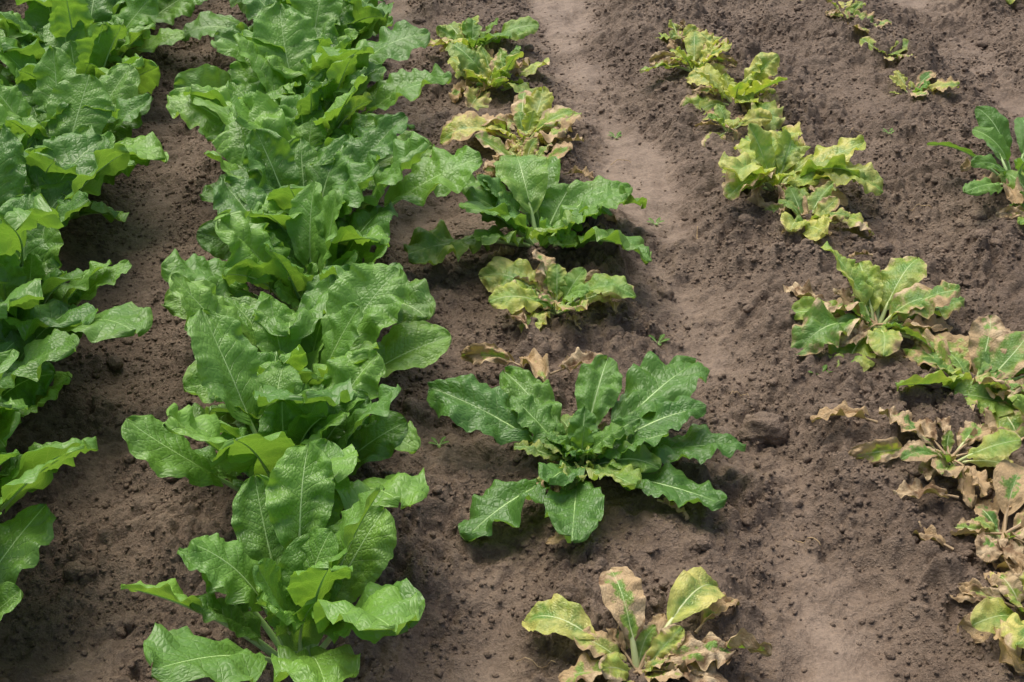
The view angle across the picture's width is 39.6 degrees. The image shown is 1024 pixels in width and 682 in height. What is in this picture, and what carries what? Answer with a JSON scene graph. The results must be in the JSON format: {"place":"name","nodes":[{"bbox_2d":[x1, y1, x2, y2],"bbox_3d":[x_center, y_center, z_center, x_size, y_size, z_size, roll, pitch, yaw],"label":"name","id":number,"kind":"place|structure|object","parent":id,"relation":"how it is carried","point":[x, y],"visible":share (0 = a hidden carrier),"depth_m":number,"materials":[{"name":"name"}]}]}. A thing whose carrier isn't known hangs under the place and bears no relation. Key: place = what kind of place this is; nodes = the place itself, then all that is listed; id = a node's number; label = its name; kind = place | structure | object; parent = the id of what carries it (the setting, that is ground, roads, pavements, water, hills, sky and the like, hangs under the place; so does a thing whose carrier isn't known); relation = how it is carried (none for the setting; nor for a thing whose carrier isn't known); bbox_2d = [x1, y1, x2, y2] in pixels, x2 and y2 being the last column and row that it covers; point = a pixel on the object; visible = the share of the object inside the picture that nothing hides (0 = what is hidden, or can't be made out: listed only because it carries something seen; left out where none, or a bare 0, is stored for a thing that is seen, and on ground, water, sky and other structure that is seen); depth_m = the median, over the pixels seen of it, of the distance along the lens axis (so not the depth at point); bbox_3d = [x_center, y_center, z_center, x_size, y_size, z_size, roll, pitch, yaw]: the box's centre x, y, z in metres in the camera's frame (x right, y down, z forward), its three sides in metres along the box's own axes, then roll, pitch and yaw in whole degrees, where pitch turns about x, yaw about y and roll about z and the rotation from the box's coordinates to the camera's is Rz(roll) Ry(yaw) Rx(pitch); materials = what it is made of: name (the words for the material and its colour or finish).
{"place":"outdoors","nodes":[
{"label":"outdoors","id":0,"kind":"place"},
{"bbox_2d":[0,0,1023,681],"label":"ground","id":1,"kind":"structure","parent":0,"point":[810,648],"depth_m":2.69,"materials":[{"name":"soil"}]},
{"bbox_2d":[0,504,55,620],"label":"sugar beet plant","id":2,"kind":"object","parent":1,"relation":"on","point":[26,533],"visible":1,"depth_m":2.01,"materials":[{"name":"green plant"}]},
{"bbox_2d":[0,263,82,452],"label":"sugar beet plant","id":3,"kind":"object","parent":1,"relation":"on","point":[29,374],"visible":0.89,"depth_m":2.36,"materials":[{"name":"green plant"}]},
{"bbox_2d":[0,348,97,514],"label":"sugar beet plant","id":4,"kind":"object","parent":1,"relation":"on","point":[36,466],"visible":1,"depth_m":2.12,"materials":[{"name":"green plant"}]},
{"bbox_2d":[0,124,129,282],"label":"sugar beet plant","id":5,"kind":"object","parent":1,"relation":"on","point":[95,158],"visible":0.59,"depth_m":2.85,"materials":[{"name":"green plant"}]},
{"bbox_2d":[0,74,149,222],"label":"sugar beet plant","id":6,"kind":"object","parent":1,"relation":"on","point":[78,91],"visible":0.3,"depth_m":3.17,"materials":[{"name":"green plant"}]},
{"bbox_2d":[0,191,152,342],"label":"sugar beet plant","id":7,"kind":"object","parent":1,"relation":"on","point":[129,319],"visible":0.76,"depth_m":2.57,"materials":[{"name":"green plant"}]},
{"bbox_2d":[0,20,160,94],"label":"sugar beet plant","id":8,"kind":"object","parent":1,"relation":"on","point":[93,52],"visible":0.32,"depth_m":3.50,"materials":[{"name":"green plant"}]},
{"bbox_2d":[0,47,168,163],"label":"sugar beet plant","id":9,"kind":"object","parent":1,"relation":"on","point":[129,107],"visible":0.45,"depth_m":3.29,"materials":[{"name":"green plant"}]},
{"bbox_2d":[0,0,184,81],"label":"sugar beet plant","id":10,"kind":"object","parent":1,"relation":"on","point":[62,17],"visible":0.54,"depth_m":3.65,"materials":[{"name":"green plant"}]},
{"bbox_2d":[0,0,207,45],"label":"sugar beet plant","id":11,"kind":"object","parent":1,"relation":"on","point":[170,11],"visible":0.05,"depth_m":3.99,"materials":[{"name":"green plant"}]},
{"bbox_2d":[229,0,290,13],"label":"sugar beet plant","id":12,"kind":"object","parent":1,"relation":"on","point":[241,5],"depth_m":4.18,"materials":[{"name":"green plant"}]},
{"bbox_2d":[120,438,424,681],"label":"sugar beet plant","id":13,"kind":"object","parent":1,"relation":"on","point":[306,568],"visible":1,"depth_m":1.93,"materials":[{"name":"green plant"}]},
{"bbox_2d":[121,308,428,509],"bbox_3d":[-0.319,0.162,2.248,0.496,0.298,0.414,13,35,20],"label":"sugar beet plant","id":14,"kind":"object","parent":1,"relation":"on","point":[230,359],"visible":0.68,"depth_m":2.25,"materials":[{"name":"green plant"}]},
{"bbox_2d":[182,0,392,40],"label":"sugar beet plant","id":15,"kind":"object","parent":1,"relation":"on","point":[209,23],"visible":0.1,"depth_m":3.90,"materials":[{"name":"green plant"}]},
{"bbox_2d":[161,176,435,341],"bbox_3d":[-0.406,-0.138,2.730,0.524,0.311,0.564,0,33,0],"label":"sugar beet plant","id":16,"kind":"object","parent":1,"relation":"on","point":[280,263],"visible":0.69,"depth_m":2.70,"materials":[{"name":"green plant"}]},
{"bbox_2d":[166,79,434,201],"bbox_3d":[-0.518,-0.428,3.211,0.602,0.256,0.393,10,34,16],"label":"sugar beet plant","id":17,"kind":"object","parent":1,"relation":"on","point":[191,110],"visible":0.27,"depth_m":3.23,"materials":[{"name":"green plant"}]},
{"bbox_2d":[168,262,451,453],"bbox_3d":[-0.346,0.043,2.451,0.475,0.305,0.587,0,33,0],"label":"sugar beet plant","id":18,"kind":"object","parent":1,"relation":"on","point":[364,302],"visible":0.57,"depth_m":2.51,"materials":[{"name":"green plant"}]},
{"bbox_2d":[174,1,451,141],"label":"sugar beet plant","id":19,"kind":"object","parent":1,"relation":"on","point":[335,87],"visible":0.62,"depth_m":3.38,"materials":[{"name":"green plant"}]},
{"bbox_2d":[211,0,429,96],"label":"sugar beet plant","id":20,"kind":"object","parent":1,"relation":"on","point":[338,37],"visible":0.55,"depth_m":3.60,"materials":[{"name":"green plant"}]},
{"bbox_2d":[196,90,482,259],"bbox_3d":[-0.418,-0.288,2.956,0.617,0.305,0.462,12,35,18],"label":"sugar beet plant","id":21,"kind":"object","parent":1,"relation":"on","point":[273,158],"visible":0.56,"depth_m":2.98,"materials":[{"name":"green plant"}]},
{"bbox_2d":[428,437,448,447],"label":"weed seedling","id":22,"kind":"object","parent":1,"relation":"on","point":[441,441],"visible":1,"depth_m":2.53,"materials":[{"name":"green plant"}]},
{"bbox_2d":[428,15,538,57],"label":"yellowing sugar beet plant","id":23,"kind":"object","parent":1,"relation":"on","point":[467,31],"visible":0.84,"depth_m":4.08,"materials":[{"name":"green plant"}]},
{"bbox_2d":[461,342,522,367],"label":"dead leaf","id":24,"kind":"object","parent":1,"relation":"on","point":[477,353],"visible":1,"depth_m":2.69,"materials":[{"name":"beige plant"}]},
{"bbox_2d":[445,42,549,110],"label":"yellowing sugar beet plant","id":25,"kind":"object","parent":1,"relation":"on","point":[482,68],"visible":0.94,"depth_m":3.83,"materials":[{"name":"green plant"}]},
{"bbox_2d":[485,246,514,265],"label":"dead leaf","id":26,"kind":"object","parent":1,"relation":"on","point":[506,250],"visible":0.81,"depth_m":3.05,"materials":[{"name":"plant"}]},
{"bbox_2d":[440,86,582,158],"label":"yellowing sugar beet plant","id":27,"kind":"object","parent":1,"relation":"on","point":[534,113],"visible":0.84,"depth_m":3.52,"materials":[{"name":"yellow plant"}]},
{"bbox_2d":[0,0,1023,681],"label":"soil clods","id":28,"kind":"object","parent":1,"relation":"on","point":[74,572],"visible":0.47,"depth_m":2.73,"materials":[{"name":"brown soil"}]},
{"bbox_2d":[508,310,528,329],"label":"dead leaf","id":29,"kind":"object","parent":1,"relation":"on","point":[519,315],"visible":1,"depth_m":2.77,"materials":[{"name":"beige plant"}]},
{"bbox_2d":[475,131,572,176],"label":"yellowing sugar beet plant","id":30,"kind":"object","parent":1,"relation":"on","point":[530,146],"visible":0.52,"depth_m":3.37,"materials":[{"name":"yellow plant"}]},
{"bbox_2d":[403,154,651,264],"bbox_3d":[0.037,-0.290,3.084,0.527,0.170,0.484,0,33,0],"label":"sugar beet plant","id":31,"kind":"object","parent":1,"relation":"on","point":[546,203],"visible":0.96,"depth_m":3.04,"materials":[{"name":"green plant"}]},
{"bbox_2d":[519,348,549,381],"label":"dead leaf","id":32,"kind":"object","parent":1,"relation":"on","point":[537,362],"visible":0.94,"depth_m":2.63,"materials":[{"name":"beige plant"}]},
{"bbox_2d":[516,657,555,667],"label":"dry stalk","id":33,"kind":"object","parent":1,"relation":"on","point":[535,663],"visible":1,"depth_m":2.07,"materials":[{"name":"plant"}]},
{"bbox_2d":[546,531,564,544],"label":"dead leaf","id":34,"kind":"object","parent":1,"relation":"on","point":[557,538],"visible":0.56,"depth_m":2.26,"materials":[{"name":"beige plant"}]},
{"bbox_2d":[478,249,635,332],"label":"yellowing sugar beet plant","id":35,"kind":"object","parent":1,"relation":"on","point":[548,283],"visible":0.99,"depth_m":2.84,"materials":[{"name":"green plant"}]},
{"bbox_2d":[558,133,583,143],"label":"dead leaf","id":36,"kind":"object","parent":1,"relation":"on","point":[575,138],"visible":0.82,"depth_m":3.45,"materials":[{"name":"beige plant"}]},
{"bbox_2d":[565,312,581,330],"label":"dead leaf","id":37,"kind":"object","parent":1,"relation":"on","point":[574,318],"visible":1,"depth_m":2.79,"materials":[{"name":"plant"}]},
{"bbox_2d":[549,347,602,374],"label":"dead leaf","id":38,"kind":"object","parent":1,"relation":"on","point":[576,358],"visible":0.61,"depth_m":2.64,"materials":[{"name":"beige plant"}]},
{"bbox_2d":[563,165,593,180],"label":"dead leaf","id":39,"kind":"object","parent":1,"relation":"on","point":[584,171],"visible":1,"depth_m":3.31,"materials":[{"name":"beige plant"}]},
{"bbox_2d":[427,351,745,542],"bbox_3d":[0.140,0.181,2.393,0.513,0.131,0.432,-7,33,-11],"label":"sugar beet plant","id":40,"kind":"object","parent":1,"relation":"on","point":[632,445],"visible":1,"depth_m":2.41,"materials":[{"name":"green plant"}]},
{"bbox_2d":[597,293,619,313],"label":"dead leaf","id":41,"kind":"object","parent":1,"relation":"on","point":[614,304],"visible":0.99,"depth_m":2.83,"materials":[{"name":"green plant"}]},
{"bbox_2d":[608,131,621,137],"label":"weed seedling","id":42,"kind":"object","parent":1,"relation":"on","point":[618,133],"visible":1,"depth_m":3.70,"materials":[{"name":"green plant"}]},
{"bbox_2d":[522,566,735,681],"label":"yellowing sugar beet plant","id":43,"kind":"object","parent":1,"relation":"on","point":[674,647],"visible":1,"depth_m":2.04,"materials":[{"name":"green plant"}]},
{"bbox_2d":[647,217,663,224],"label":"weed seedling","id":44,"kind":"object","parent":1,"relation":"on","point":[658,219],"visible":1,"depth_m":3.27,"materials":[{"name":"green plant"}]},
{"bbox_2d":[648,334,669,344],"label":"weed seedling","id":45,"kind":"object","parent":1,"relation":"on","point":[661,337],"visible":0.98,"depth_m":2.83,"materials":[{"name":"green plant"}]},
{"bbox_2d":[657,497,689,520],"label":"dead leaf","id":46,"kind":"object","parent":1,"relation":"on","point":[675,506],"visible":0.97,"depth_m":2.32,"materials":[{"name":"brown plant"}]},
{"bbox_2d":[658,19,713,52],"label":"yellowing sugar beet plant","id":47,"kind":"object","parent":1,"relation":"on","point":[675,33],"visible":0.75,"depth_m":4.10,"materials":[{"name":"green plant"}]},
{"bbox_2d":[640,30,737,73],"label":"yellowing sugar beet plant","id":48,"kind":"object","parent":1,"relation":"on","point":[696,49],"visible":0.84,"depth_m":3.88,"materials":[{"name":"yellow plant"}]},
{"bbox_2d":[691,535,711,550],"bbox_3d":[0.300,0.322,2.249,0.035,0.025,0.030,0,33,0],"label":"soil lump","id":49,"kind":"object","parent":1,"relation":"on","point":[701,542],"visible":1,"depth_m":2.24,"materials":[{"name":"brown soil"}]},
{"bbox_2d":[694,592,739,633],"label":"dead leaf","id":50,"kind":"object","parent":1,"relation":"on","point":[717,608],"visible":0.95,"depth_m":2.12,"materials":[{"name":"brown plant"}]},
{"bbox_2d":[694,104,771,147],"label":"yellowing sugar beet plant","id":51,"kind":"object","parent":1,"relation":"on","point":[720,114],"visible":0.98,"depth_m":3.53,"materials":[{"name":"yellow plant"}]},
{"bbox_2d":[680,52,787,130],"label":"yellowing sugar beet plant","id":52,"kind":"object","parent":1,"relation":"on","point":[759,73],"visible":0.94,"depth_m":3.68,"materials":[{"name":"yellow plant"}]},
{"bbox_2d":[702,627,771,656],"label":"dead leaf","id":53,"kind":"object","parent":1,"relation":"on","point":[742,638],"visible":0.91,"depth_m":2.05,"materials":[{"name":"brown plant"}]},
{"bbox_2d":[738,411,789,446],"bbox_3d":[0.457,0.158,2.580,0.094,0.064,0.072,0,33,0],"label":"soil lump","id":54,"kind":"object","parent":1,"relation":"on","point":[763,427],"visible":0.98,"depth_m":2.56,"materials":[{"name":"brown soil"}]},
{"bbox_2d":[778,206,786,215],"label":"dead leaf","id":55,"kind":"object","parent":1,"relation":"on","point":[781,210],"visible":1,"depth_m":3.10,"materials":[{"name":"beige plant"}]},
{"bbox_2d":[718,122,883,216],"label":"yellowing sugar beet plant","id":56,"kind":"object","parent":1,"relation":"on","point":[768,159],"visible":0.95,"depth_m":3.24,"materials":[{"name":"green plant"}]},
{"bbox_2d":[783,279,824,301],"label":"dead leaf","id":57,"kind":"object","parent":1,"relation":"on","point":[797,289],"visible":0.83,"depth_m":2.88,"materials":[{"name":"beige plant"}]},
{"bbox_2d":[762,181,874,240],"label":"yellowing sugar beet plant","id":58,"kind":"object","parent":1,"relation":"on","point":[823,202],"visible":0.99,"depth_m":3.11,"materials":[{"name":"yellow plant"}]},
{"bbox_2d":[808,364,831,374],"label":"weed seedling","id":59,"kind":"object","parent":1,"relation":"on","point":[824,367],"visible":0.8,"depth_m":2.68,"materials":[{"name":"green plant"}]},
{"bbox_2d":[810,400,877,423],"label":"dead leaf","id":60,"kind":"object","parent":1,"relation":"on","point":[843,408],"visible":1,"depth_m":2.49,"materials":[{"name":"beige plant"}]},
{"bbox_2d":[825,0,875,22],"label":"yellowing sugar beet plant","id":61,"kind":"object","parent":1,"relation":"on","point":[852,8],"visible":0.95,"depth_m":4.22,"materials":[{"name":"yellow plant"}]},
{"bbox_2d":[848,249,872,257],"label":"dead leaf","id":62,"kind":"object","parent":1,"relation":"on","point":[864,252],"visible":1,"depth_m":2.99,"materials":[{"name":"beige plant"}]},
{"bbox_2d":[847,15,891,32],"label":"yellowing sugar beet plant","id":63,"kind":"object","parent":1,"relation":"on","point":[882,23],"visible":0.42,"depth_m":4.10,"materials":[{"name":"yellow plant"}]},
{"bbox_2d":[848,437,902,464],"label":"dead leaf","id":64,"kind":"object","parent":1,"relation":"on","point":[875,451],"visible":0.84,"depth_m":2.43,"materials":[{"name":"beige plant"}]},
{"bbox_2d":[789,241,975,374],"bbox_3d":[0.723,-0.081,2.791,0.377,0.166,0.377,0,33,0],"label":"yellowing sugar beet plant","id":65,"kind":"object","parent":1,"relation":"on","point":[894,286],"visible":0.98,"depth_m":2.76,"materials":[{"name":"green plant"}]},
{"bbox_2d":[873,240,893,253],"bbox_3d":[0.802,-0.200,3.079,0.049,0.035,0.038,0,33,0],"label":"soil lump","id":66,"kind":"object","parent":1,"relation":"on","point":[881,247],"visible":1,"depth_m":3.07,"materials":[{"name":"brown soil"}]},
{"bbox_2d":[859,36,915,60],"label":"yellowing sugar beet plant","id":67,"kind":"object","parent":1,"relation":"on","point":[869,40],"visible":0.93,"depth_m":3.95,"materials":[{"name":"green plant"}]},
{"bbox_2d":[889,70,959,96],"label":"yellowing sugar beet plant","id":68,"kind":"object","parent":1,"relation":"on","point":[923,78],"visible":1,"depth_m":3.75,"materials":[{"name":"yellow plant"}]},
{"bbox_2d":[893,477,958,498],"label":"dead leaf","id":69,"kind":"object","parent":1,"relation":"on","point":[916,489],"visible":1,"depth_m":2.33,"materials":[{"name":"beige plant"}]},
{"bbox_2d":[913,521,953,550],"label":"dead leaf","id":70,"kind":"object","parent":1,"relation":"on","point":[930,532],"visible":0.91,"depth_m":2.27,"materials":[{"name":"beige plant"}]},
{"bbox_2d":[879,405,1021,508],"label":"yellowing sugar beet plant","id":71,"kind":"object","parent":1,"relation":"on","point":[993,448],"visible":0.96,"depth_m":2.39,"materials":[{"name":"beige plant"}]},
{"bbox_2d":[895,314,1023,430],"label":"yellowing sugar beet plant","id":72,"kind":"object","parent":1,"relation":"on","point":[996,348],"visible":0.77,"depth_m":2.64,"materials":[{"name":"green plant"}]},
{"bbox_2d":[927,106,1023,204],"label":"sugar beet plant","id":73,"kind":"object","parent":1,"relation":"on","point":[992,129],"visible":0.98,"depth_m":3.25,"materials":[{"name":"green plant"}]},
{"bbox_2d":[949,459,1023,571],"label":"yellowing sugar beet plant","id":74,"kind":"object","parent":1,"relation":"on","point":[1007,487],"visible":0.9,"depth_m":2.30,"materials":[{"name":"beige plant"}]},
{"bbox_2d":[950,546,1023,649],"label":"yellowing sugar beet plant","id":75,"kind":"object","parent":1,"relation":"on","point":[988,613],"visible":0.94,"depth_m":2.11,"materials":[{"name":"yellow plant"}]},
{"bbox_2d":[954,371,1023,416],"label":"yellowing sugar beet plant","id":76,"kind":"object","parent":1,"relation":"on","point":[977,391],"visible":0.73,"depth_m":2.56,"materials":[{"name":"green plant"}]},
{"bbox_2d":[977,422,1023,446],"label":"dead leaf","id":77,"kind":"object","parent":1,"relation":"on","point":[1019,431],"visible":0.23,"depth_m":2.45,"materials":[{"name":"beige plant"}]},
{"bbox_2d":[993,627,1023,675],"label":"dead leaf","id":78,"kind":"object","parent":1,"relation":"on","point":[1010,656],"visible":0.69,"depth_m":2.03,"materials":[{"name":"beige plant"}]},
{"bbox_2d":[1005,0,1014,4],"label":"yellowing sugar beet plant","id":79,"kind":"object","parent":1,"relation":"on","point":[1010,2],"visible":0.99,"depth_m":4.39,"materials":[{"name":"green plant"}]},
{"bbox_2d":[996,170,1023,224],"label":"yellowing sugar beet plant","id":80,"kind":"object","parent":1,"relation":"on","point":[1010,210],"visible":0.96,"depth_m":3.15,"materials":[{"name":"beige plant"}]}
]}

